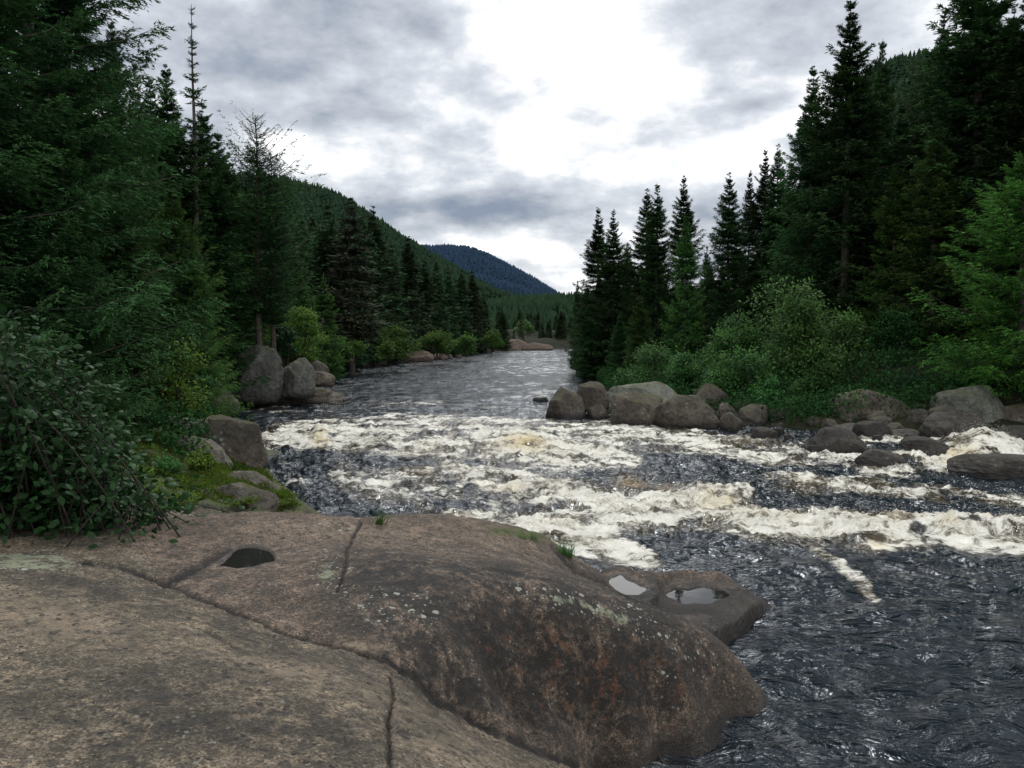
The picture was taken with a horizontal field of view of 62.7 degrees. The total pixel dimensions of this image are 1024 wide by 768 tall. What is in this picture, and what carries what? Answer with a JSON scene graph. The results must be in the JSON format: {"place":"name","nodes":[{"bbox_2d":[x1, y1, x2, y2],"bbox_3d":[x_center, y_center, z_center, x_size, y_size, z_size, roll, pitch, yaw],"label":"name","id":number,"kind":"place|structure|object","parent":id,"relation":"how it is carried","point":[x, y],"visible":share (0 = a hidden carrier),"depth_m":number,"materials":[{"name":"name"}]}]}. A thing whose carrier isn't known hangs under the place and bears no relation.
{"place":"outdoors","nodes":[
{"label":"outdoors","id":0,"kind":"place"},
{"bbox_2d":[229,345,283,406],"bbox_3d":[-9.838,-0.320,31.866,1.987,2.333,1.904,-2,4,-35],"label":"boulder","id":1,"kind":"object","parent":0,"point":[271,367],"visible":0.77,"depth_m":31.29,"materials":[{"name":"stone"}]},
{"bbox_2d":[0,418,771,767],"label":"bedrock ground","id":2,"kind":"structure","parent":0,"point":[454,638],"depth_m":6.22,"materials":[{"name":"stone"}]},
{"bbox_2d":[0,64,162,429],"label":"fir tree","id":3,"kind":"object","parent":2,"relation":"on","point":[76,277],"visible":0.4,"depth_m":14.64,"materials":[{"name":"green plant"}]},
{"bbox_2d":[0,0,200,453],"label":"fir tree","id":4,"kind":"object","parent":2,"relation":"on","point":[9,178],"visible":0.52,"depth_m":14.03,"materials":[{"name":"green plant"}]},
{"bbox_2d":[0,1,209,391],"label":"fir tree","id":5,"kind":"object","parent":2,"relation":"on","point":[125,35],"visible":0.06,"depth_m":19.00,"materials":[{"name":"green plant"}]},
{"bbox_2d":[0,0,229,425],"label":"fir tree","id":6,"kind":"object","parent":2,"relation":"on","point":[101,89],"visible":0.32,"depth_m":16.83,"materials":[{"name":"green plant"}]},
{"bbox_2d":[0,303,256,548],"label":"alder bush","id":7,"kind":"object","parent":2,"relation":"on","point":[42,457],"visible":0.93,"depth_m":7.69,"materials":[{"name":"green plant"}]},
{"bbox_2d":[81,209,177,408],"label":"fir tree","id":8,"kind":"object","parent":2,"relation":"on","point":[128,251],"visible":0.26,"depth_m":17.74,"materials":[{"name":"green plant"}]},
{"bbox_2d":[65,403,304,511],"bbox_3d":[-5.977,1.128,14.948,5.153,1.638,5.400,0,3,0],"label":"moss","id":9,"kind":"object","parent":2,"relation":"on","point":[224,470],"visible":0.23,"depth_m":14.13,"materials":[{"name":"green plant"}]},
{"bbox_2d":[127,330,225,416],"bbox_3d":[-7.086,0.051,17.801,2.043,2.403,1.779,0,3,0],"label":"shrub","id":10,"kind":"object","parent":9,"relation":"on","point":[179,383],"visible":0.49,"depth_m":17.65,"materials":[{"name":"green plant"}]},
{"bbox_2d":[164,435,232,468],"bbox_3d":[-5.868,1.372,15.403,1.449,0.900,0.714,0,3,0],"label":"boulder","id":11,"kind":"object","parent":9,"relation":"on","point":[219,454],"visible":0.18,"depth_m":15.33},
{"bbox_2d":[183,447,218,471],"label":"leafy plant","id":12,"kind":"object","parent":9,"relation":"on","point":[199,463],"visible":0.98,"depth_m":14.46,"materials":[{"name":"green plant"}]},
{"bbox_2d":[163,241,253,416],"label":"fir tree","id":13,"kind":"object","parent":2,"relation":"on","point":[197,291],"visible":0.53,"depth_m":20.86,"materials":[{"name":"green plant"}]},
{"bbox_2d":[202,414,268,469],"bbox_3d":[-5.694,1.378,16.974,1.636,1.501,1.589,0,3,0],"label":"boulder","id":14,"kind":"object","parent":2,"relation":"on","point":[239,440],"visible":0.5,"depth_m":16.56,"materials":[{"name":"stone"}]},
{"bbox_2d":[219,547,274,567],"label":"rain puddle","id":15,"kind":"object","parent":2,"relation":"on","point":[246,557],"visible":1,"depth_m":7.38,"materials":[{"name":"black liquid"}]},
{"bbox_2d":[214,482,279,510],"bbox_3d":[-4.354,1.967,13.352,1.316,0.838,0.520,0,3,0],"label":"boulder","id":16,"kind":"object","parent":2,"relation":"on","point":[269,499],"visible":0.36,"depth_m":13.23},
{"bbox_2d":[226,471,281,490],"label":"boulder","id":17,"kind":"object","parent":2,"relation":"on","point":[255,477],"visible":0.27,"depth_m":14.44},
{"bbox_2d":[609,575,648,594],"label":"rain puddle","id":18,"kind":"object","parent":2,"relation":"on","point":[620,583],"visible":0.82,"depth_m":10.16,"materials":[{"name":"grey liquid"}]},
{"bbox_2d":[666,585,729,603],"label":"rain puddle","id":19,"kind":"object","parent":2,"relation":"on","point":[701,594],"visible":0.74,"depth_m":10.46,"materials":[{"name":"black liquid"}]},
{"bbox_2d":[6,0,1023,293],"label":"sky","id":20,"kind":"structure","parent":0,"point":[501,128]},
{"bbox_2d":[219,349,1023,767],"bbox_3d":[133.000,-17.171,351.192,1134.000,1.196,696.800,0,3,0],"label":"river","id":21,"kind":"structure","parent":0,"point":[887,639],"depth_m":14.34,"materials":[{"name":"liquid"}]},
{"bbox_2d":[545,387,586,419],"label":"boulder","id":22,"kind":"object","parent":21,"relation":"in","point":[564,403],"visible":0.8,"depth_m":27.39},
{"bbox_2d":[577,381,609,411],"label":"boulder","id":23,"kind":"object","parent":21,"relation":"in","point":[591,393],"visible":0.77,"depth_m":27.62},
{"bbox_2d":[610,392,662,425],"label":"boulder","id":24,"kind":"object","parent":21,"relation":"in","point":[634,408],"visible":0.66,"depth_m":25.31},
{"bbox_2d":[291,416,1023,549],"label":"spray","id":25,"kind":"object","parent":21,"relation":"on","point":[706,476],"visible":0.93,"depth_m":16.66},
{"bbox_2d":[801,427,868,453],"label":"boulder","id":26,"kind":"object","parent":21,"relation":"in","point":[837,440],"visible":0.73,"depth_m":20.59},
{"bbox_2d":[854,449,905,467],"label":"boulder","id":27,"kind":"object","parent":21,"relation":"in","point":[877,458],"visible":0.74,"depth_m":19.02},
{"bbox_2d":[899,436,948,456],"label":"boulder","id":28,"kind":"object","parent":21,"relation":"in","point":[930,447],"visible":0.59,"depth_m":19.96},
{"bbox_2d":[947,453,1023,480],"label":"boulder","id":29,"kind":"object","parent":21,"relation":"in","point":[997,466],"visible":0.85,"depth_m":18.02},
{"bbox_2d":[451,329,1023,430],"bbox_3d":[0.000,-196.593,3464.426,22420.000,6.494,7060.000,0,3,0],"label":"ground","id":30,"kind":"structure","parent":0,"point":[554,343],"depth_m":27.32,"materials":[{"name":"soil"}]},
{"bbox_2d":[85,21,171,360],"bbox_3d":[-11.243,-4.422,23.730,3.986,11.593,3.570,1,4,22],"label":"fir tree","id":31,"kind":"object","parent":30,"relation":"on","point":[110,35],"visible":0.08,"depth_m":23.53,"materials":[{"name":"green plant"}]},
{"bbox_2d":[113,63,178,332],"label":"fir tree","id":32,"kind":"object","parent":30,"relation":"on","point":[150,149],"visible":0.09,"depth_m":26.59,"materials":[{"name":"green plant"}]},
{"bbox_2d":[133,64,239,380],"bbox_3d":[-12.162,-5.015,29.814,5.541,12.369,5.480,2,4,36],"label":"fir tree","id":33,"kind":"object","parent":30,"relation":"on","point":[172,158],"visible":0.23,"depth_m":29.35,"materials":[{"name":"green plant"}]},
{"bbox_2d":[135,184,255,420],"bbox_3d":[-8.623,-1.711,21.748,4.014,6.988,3.803,-1,3,-10],"label":"fir tree","id":34,"kind":"object","parent":30,"relation":"on","point":[174,207],"visible":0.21,"depth_m":21.66,"materials":[{"name":"green plant"}]},
{"bbox_2d":[179,4,217,360],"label":"spruce tree","id":35,"kind":"object","parent":30,"relation":"on","point":[194,122],"visible":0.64,"depth_m":29.48,"materials":[{"name":"green plant"}]},
{"bbox_2d":[173,102,271,400],"bbox_3d":[-11.201,-4.451,30.660,3.999,11.498,4.724,3,4,39],"label":"fir tree","id":36,"kind":"object","parent":30,"relation":"on","point":[219,202],"visible":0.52,"depth_m":30.55,"materials":[{"name":"green plant"}]},
{"bbox_2d":[206,130,266,406],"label":"fir tree","id":37,"kind":"object","parent":30,"relation":"on","point":[218,137],"visible":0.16,"depth_m":32.46,"materials":[{"name":"green plant"}]},
{"bbox_2d":[210,102,329,344],"bbox_3d":[-10.049,-4.715,32.842,6.008,12.089,4.322,-1,3,-16],"label":"cedar tree","id":38,"kind":"object","parent":30,"relation":"on","point":[257,172],"visible":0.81,"depth_m":32.41,"materials":[{"name":"green plant"}]},
{"bbox_2d":[232,147,324,349],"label":"cedar tree","id":39,"kind":"object","parent":30,"relation":"on","point":[271,321],"visible":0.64,"depth_m":32.92,"materials":[{"name":"green plant"}]},
{"bbox_2d":[265,321,301,367],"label":"shrub","id":40,"kind":"object","parent":30,"relation":"on","point":[285,348],"visible":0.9,"depth_m":34.14,"materials":[{"name":"green plant"}]},
{"bbox_2d":[267,296,331,362],"bbox_3d":[-9.077,-2.133,36.220,2.652,3.267,1.860,1,4,23],"label":"shrub","id":41,"kind":"object","parent":30,"relation":"on","point":[310,356],"visible":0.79,"depth_m":36.09,"materials":[{"name":"green plant"}]},
{"bbox_2d":[285,268,329,363],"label":"fir tree","id":42,"kind":"object","parent":30,"relation":"on","point":[300,292],"visible":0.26,"depth_m":43.72,"materials":[{"name":"green plant"}]},
{"bbox_2d":[271,387,348,405],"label":"boulder","id":43,"kind":"object","parent":30,"relation":"on","point":[325,396],"visible":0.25,"depth_m":33.26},
{"bbox_2d":[281,358,315,398],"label":"boulder","id":44,"kind":"object","parent":43,"relation":"on","point":[299,377],"visible":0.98,"depth_m":32.10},
{"bbox_2d":[310,277,352,380],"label":"fir tree","id":45,"kind":"object","parent":30,"relation":"on","point":[323,297],"visible":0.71,"depth_m":47.72,"materials":[{"name":"green plant"}]},
{"bbox_2d":[312,201,368,370],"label":"spruce tree","id":46,"kind":"object","parent":30,"relation":"on","point":[327,236],"visible":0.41,"depth_m":63.21,"materials":[{"name":"green plant"}]},
{"bbox_2d":[328,213,375,370],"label":"spruce tree","id":47,"kind":"object","parent":30,"relation":"on","point":[348,310],"visible":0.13,"depth_m":65.42,"materials":[{"name":"green plant"}]},
{"bbox_2d":[318,197,387,373],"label":"spruce tree","id":48,"kind":"object","parent":30,"relation":"on","point":[342,322],"visible":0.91,"depth_m":59.26,"materials":[{"name":"green plant"}]},
{"bbox_2d":[190,172,523,327],"bbox_3d":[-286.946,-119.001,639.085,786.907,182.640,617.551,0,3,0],"label":"hillside forest","id":49,"kind":"object","parent":30,"relation":"on","point":[338,204],"visible":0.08,"depth_m":766.60,"materials":[{"name":"plant"}]},
{"bbox_2d":[346,212,395,366],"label":"spruce tree","id":50,"kind":"object","parent":30,"relation":"on","point":[366,242],"visible":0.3,"depth_m":73.41,"materials":[{"name":"green plant"}]},
{"bbox_2d":[357,206,409,364],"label":"spruce tree","id":51,"kind":"object","parent":30,"relation":"on","point":[382,247],"visible":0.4,"depth_m":77.16,"materials":[{"name":"green plant"}]},
{"bbox_2d":[367,323,421,363],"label":"shrub","id":52,"kind":"object","parent":30,"relation":"on","point":[397,334],"visible":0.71,"depth_m":62.47,"materials":[{"name":"plant"}]},
{"bbox_2d":[376,242,420,362],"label":"spruce tree","id":53,"kind":"object","parent":30,"relation":"on","point":[396,288],"visible":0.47,"depth_m":83.37,"materials":[{"name":"green plant"}]},
{"bbox_2d":[390,236,434,350],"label":"spruce tree","id":54,"kind":"object","parent":30,"relation":"on","point":[407,256],"visible":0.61,"depth_m":91.11,"materials":[{"name":"green plant"}]},
{"bbox_2d":[414,258,447,353],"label":"spruce tree","id":55,"kind":"object","parent":30,"relation":"on","point":[424,285],"visible":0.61,"depth_m":99.20,"materials":[{"name":"green plant"}]},
{"bbox_2d":[418,259,455,354],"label":"spruce tree","id":56,"kind":"object","parent":30,"relation":"on","point":[440,297],"visible":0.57,"depth_m":107.23,"materials":[{"name":"green plant"}]},
{"bbox_2d":[416,328,457,359],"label":"shrub","id":57,"kind":"object","parent":30,"relation":"on","point":[433,338],"visible":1,"depth_m":78.23,"materials":[{"name":"plant"}]},
{"bbox_2d":[437,265,463,354],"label":"spruce tree","id":58,"kind":"object","parent":30,"relation":"on","point":[448,290],"visible":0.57,"depth_m":111.25,"materials":[{"name":"green plant"}]},
{"bbox_2d":[451,269,479,354],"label":"spruce tree","id":59,"kind":"object","parent":30,"relation":"on","point":[461,285],"visible":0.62,"depth_m":117.16,"materials":[{"name":"green plant"}]},
{"bbox_2d":[463,270,486,353],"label":"spruce tree","id":60,"kind":"object","parent":30,"relation":"on","point":[474,292],"visible":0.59,"depth_m":123.13,"materials":[{"name":"green plant"}]},
{"bbox_2d":[68,335,1023,468],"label":"undergrowth","id":61,"kind":"object","parent":30,"relation":"on","point":[161,418],"visible":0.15,"depth_m":25.04,"materials":[{"name":"green plant"}]},
{"bbox_2d":[571,304,602,380],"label":"fir tree","id":62,"kind":"object","parent":30,"relation":"on","point":[589,328],"visible":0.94,"depth_m":49.77,"materials":[{"name":"green plant"}]},
{"bbox_2d":[427,289,756,329],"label":"valley forest","id":63,"kind":"object","parent":30,"relation":"on","point":[547,306],"visible":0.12,"depth_m":356.17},
{"bbox_2d":[558,207,627,375],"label":"fir tree","id":64,"kind":"object","parent":30,"relation":"on","point":[595,246],"visible":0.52,"depth_m":51.43,"materials":[{"name":"green plant"}]},
{"bbox_2d":[576,209,647,372],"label":"fir tree","id":65,"kind":"object","parent":30,"relation":"on","point":[615,268],"visible":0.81,"depth_m":49.48,"materials":[{"name":"green plant"}]},
{"bbox_2d":[601,312,632,378],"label":"fir tree","id":66,"kind":"object","parent":30,"relation":"on","point":[620,337],"visible":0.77,"depth_m":43.83,"materials":[{"name":"green plant"}]},
{"bbox_2d":[621,295,656,371],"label":"fir tree","id":67,"kind":"object","parent":30,"relation":"on","point":[639,321],"visible":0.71,"depth_m":41.80,"materials":[{"name":"green plant"}]},
{"bbox_2d":[606,381,676,413],"bbox_3d":[4.228,0.488,27.927,2.610,1.138,1.415,0,3,9],"label":"boulder","id":68,"kind":"object","parent":30,"relation":"on","point":[663,391],"visible":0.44,"depth_m":27.75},
{"bbox_2d":[614,189,671,364],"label":"fir tree","id":69,"kind":"object","parent":30,"relation":"on","point":[647,203],"visible":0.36,"depth_m":49.38,"materials":[{"name":"green plant"}]},
{"bbox_2d":[624,183,680,363],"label":"fir tree","id":70,"kind":"object","parent":30,"relation":"on","point":[657,221],"visible":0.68,"depth_m":47.42,"materials":[{"name":"green plant"}]},
{"bbox_2d":[610,334,700,387],"bbox_3d":[5.804,-0.651,33.644,3.638,2.723,2.997,-2,4,-30],"label":"shrub","id":71,"kind":"object","parent":30,"relation":"on","point":[646,362],"visible":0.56,"depth_m":33.06,"materials":[{"name":"green plant"}]},
{"bbox_2d":[644,176,711,362],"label":"fir tree","id":72,"kind":"object","parent":30,"relation":"on","point":[678,223],"visible":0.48,"depth_m":45.41,"materials":[{"name":"green plant"}]},
{"bbox_2d":[664,346,707,394],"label":"shrub","id":73,"kind":"object","parent":30,"relation":"on","point":[686,372],"visible":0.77,"depth_m":30.57,"materials":[{"name":"green plant"}]},
{"bbox_2d":[657,216,715,361],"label":"fir tree","id":74,"kind":"object","parent":30,"relation":"on","point":[683,254],"visible":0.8,"depth_m":41.56,"materials":[{"name":"green plant"}]},
{"bbox_2d":[655,395,719,428],"bbox_3d":[5.038,0.934,25.156,1.670,1.246,1.809,-1,3,-20],"label":"boulder","id":75,"kind":"object","parent":30,"relation":"on","point":[686,411],"visible":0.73,"depth_m":24.53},
{"bbox_2d":[696,383,728,405],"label":"boulder","id":76,"kind":"object","parent":30,"relation":"on","point":[709,391],"visible":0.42,"depth_m":27.84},
{"bbox_2d":[694,172,760,354],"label":"fir tree","id":77,"kind":"object","parent":30,"relation":"on","point":[730,235],"visible":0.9,"depth_m":42.44,"materials":[{"name":"green plant"}]},
{"bbox_2d":[695,309,774,388],"bbox_3d":[8.072,-0.954,30.387,3.010,3.554,2.230,0,3,0],"label":"shrub","id":78,"kind":"object","parent":30,"relation":"on","point":[737,336],"visible":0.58,"depth_m":30.28,"materials":[{"name":"green plant"}]},
{"bbox_2d":[721,170,761,329],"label":"fir tree","id":79,"kind":"object","parent":30,"relation":"on","point":[749,195],"visible":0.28,"depth_m":45.41,"materials":[{"name":"green plant"}]},
{"bbox_2d":[693,340,793,399],"bbox_3d":[7.932,-0.167,28.703,3.734,2.676,2.767,0,3,0],"label":"shrub","id":80,"kind":"object","parent":30,"relation":"on","point":[728,381],"visible":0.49,"depth_m":28.37,"materials":[{"name":"green plant"}]},
{"bbox_2d":[738,404,768,425],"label":"boulder","id":81,"kind":"object","parent":30,"relation":"on","point":[751,413],"visible":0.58,"depth_m":25.42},
{"bbox_2d":[721,148,797,346],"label":"fir tree","id":82,"kind":"object","parent":30,"relation":"on","point":[755,218],"visible":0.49,"depth_m":43.42,"materials":[{"name":"green plant"}]},
{"bbox_2d":[737,371,784,404],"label":"shrub","id":83,"kind":"object","parent":30,"relation":"on","point":[769,384],"visible":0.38,"depth_m":27.12,"materials":[{"name":"green plant"}]},
{"bbox_2d":[750,143,798,347],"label":"fir tree","id":84,"kind":"object","parent":30,"relation":"on","point":[773,199],"visible":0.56,"depth_m":42.40,"materials":[{"name":"green plant"}]},
{"bbox_2d":[735,274,882,389],"bbox_3d":[10.571,-1.202,29.812,4.406,5.401,5.518,3,4,39],"label":"shrub","id":85,"kind":"object","parent":30,"relation":"on","point":[804,334],"visible":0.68,"depth_m":29.04,"materials":[{"name":"green plant"}]},
{"bbox_2d":[758,66,868,350],"bbox_3d":[13.383,-7.501,37.569,5.425,13.358,5.486,-2,4,-27],"label":"fir tree","id":86,"kind":"object","parent":30,"relation":"on","point":[799,152],"visible":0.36,"depth_m":37.28,"materials":[{"name":"green plant"}]},
{"bbox_2d":[785,356,843,408],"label":"shrub","id":87,"kind":"object","parent":30,"relation":"on","point":[816,381],"visible":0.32,"depth_m":26.61,"materials":[{"name":"green plant"}]},
{"bbox_2d":[750,0,919,351],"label":"fir tree","id":88,"kind":"object","parent":30,"relation":"on","point":[849,127],"visible":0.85,"depth_m":35.05,"materials":[{"name":"green plant"}]},
{"bbox_2d":[811,158,901,350],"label":"fir tree","id":89,"kind":"object","parent":30,"relation":"on","point":[867,263],"visible":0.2,"depth_m":36.14,"materials":[{"name":"green plant"}]},
{"bbox_2d":[827,389,911,418],"bbox_3d":[10.660,0.925,25.045,2.285,1.568,1.788,0,3,0],"label":"boulder","id":90,"kind":"object","parent":30,"relation":"on","point":[886,404],"visible":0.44,"depth_m":24.48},
{"bbox_2d":[852,421,891,436],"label":"boulder","id":91,"kind":"object","parent":30,"relation":"on","point":[868,428],"visible":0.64,"depth_m":22.78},
{"bbox_2d":[856,41,916,277],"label":"fir tree","id":92,"kind":"object","parent":30,"relation":"on","point":[879,82],"visible":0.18,"depth_m":39.02,"materials":[{"name":"green plant"}]},
{"bbox_2d":[862,104,923,310],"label":"fir tree","id":93,"kind":"object","parent":30,"relation":"on","point":[892,158],"visible":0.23,"depth_m":37.25,"materials":[{"name":"green plant"}]},
{"bbox_2d":[863,303,928,363],"bbox_3d":[13.963,-1.321,30.431,2.512,3.214,1.839,-2,4,-34],"label":"shrub","id":94,"kind":"object","parent":30,"relation":"on","point":[896,327],"visible":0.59,"depth_m":30.14,"materials":[{"name":"green plant"}]},
{"bbox_2d":[849,167,944,351],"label":"fir tree","id":95,"kind":"object","parent":30,"relation":"on","point":[895,213],"visible":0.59,"depth_m":32.59,"materials":[{"name":"green plant"}]},
{"bbox_2d":[890,49,926,150],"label":"spruce tree","id":96,"kind":"object","parent":30,"relation":"on","point":[914,109],"visible":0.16,"depth_m":41.10,"materials":[{"name":"green plant"}]},
{"bbox_2d":[867,13,973,304],"bbox_3d":[18.232,-8.318,35.719,6.076,14.677,4.929,2,4,29],"label":"fir tree","id":97,"kind":"object","parent":30,"relation":"on","point":[914,122],"visible":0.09,"depth_m":35.48,"materials":[{"name":"green plant"}]},
{"bbox_2d":[872,126,996,352],"bbox_3d":[15.502,-5.083,30.650,3.184,8.611,4.504,-3,5,-44],"label":"fir tree","id":98,"kind":"object","parent":30,"relation":"on","point":[933,194],"visible":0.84,"depth_m":30.49,"materials":[{"name":"green plant"}]},
{"bbox_2d":[878,0,1023,348],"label":"fir tree","id":99,"kind":"object","parent":30,"relation":"on","point":[980,53],"visible":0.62,"depth_m":30.95,"materials":[{"name":"green plant"}]},
{"bbox_2d":[918,411,984,437],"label":"boulder","id":100,"kind":"object","parent":30,"relation":"on","point":[938,423],"visible":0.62,"depth_m":22.46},
{"bbox_2d":[916,127,986,347],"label":"fir tree","id":101,"kind":"object","parent":30,"relation":"on","point":[953,168],"visible":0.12,"depth_m":32.18,"materials":[{"name":"green plant"}]},
{"bbox_2d":[914,332,994,371],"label":"shrub","id":102,"kind":"object","parent":30,"relation":"on","point":[933,355],"visible":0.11,"depth_m":28.24,"materials":[{"name":"green plant"}]},
{"bbox_2d":[905,151,1023,400],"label":"young tree","id":103,"kind":"object","parent":30,"relation":"on","point":[1006,243],"visible":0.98,"depth_m":24.29,"materials":[{"name":"green plant"}]},
{"bbox_2d":[929,385,1004,422],"bbox_3d":[13.192,0.729,24.215,2.233,1.461,1.747,0,3,0],"label":"boulder","id":104,"kind":"object","parent":30,"relation":"on","point":[974,399],"visible":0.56,"depth_m":23.59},
{"bbox_2d":[943,0,1023,347],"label":"fir tree","id":105,"kind":"object","parent":30,"relation":"on","point":[1014,115],"visible":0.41,"depth_m":29.57,"materials":[{"name":"green plant"}]},
{"bbox_2d":[749,61,927,274],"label":"wooded hill","id":106,"kind":"structure","parent":0,"point":[900,79],"depth_m":625.59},
{"bbox_2d":[799,46,985,192],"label":"hilltop forest","id":107,"kind":"object","parent":106,"relation":"on","point":[897,60],"visible":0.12,"depth_m":645.30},
{"bbox_3d":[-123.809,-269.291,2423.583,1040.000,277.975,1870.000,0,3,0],"label":"mountain","id":108,"kind":"structure","parent":0,"visible":0},
{"bbox_2d":[422,243,558,295],"bbox_3d":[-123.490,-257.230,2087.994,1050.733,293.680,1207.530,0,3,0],"label":"mountain forest","id":109,"kind":"object","parent":108,"relation":"on","point":[462,256],"visible":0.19,"depth_m":2227.94,"materials":[{"name":"plant"}]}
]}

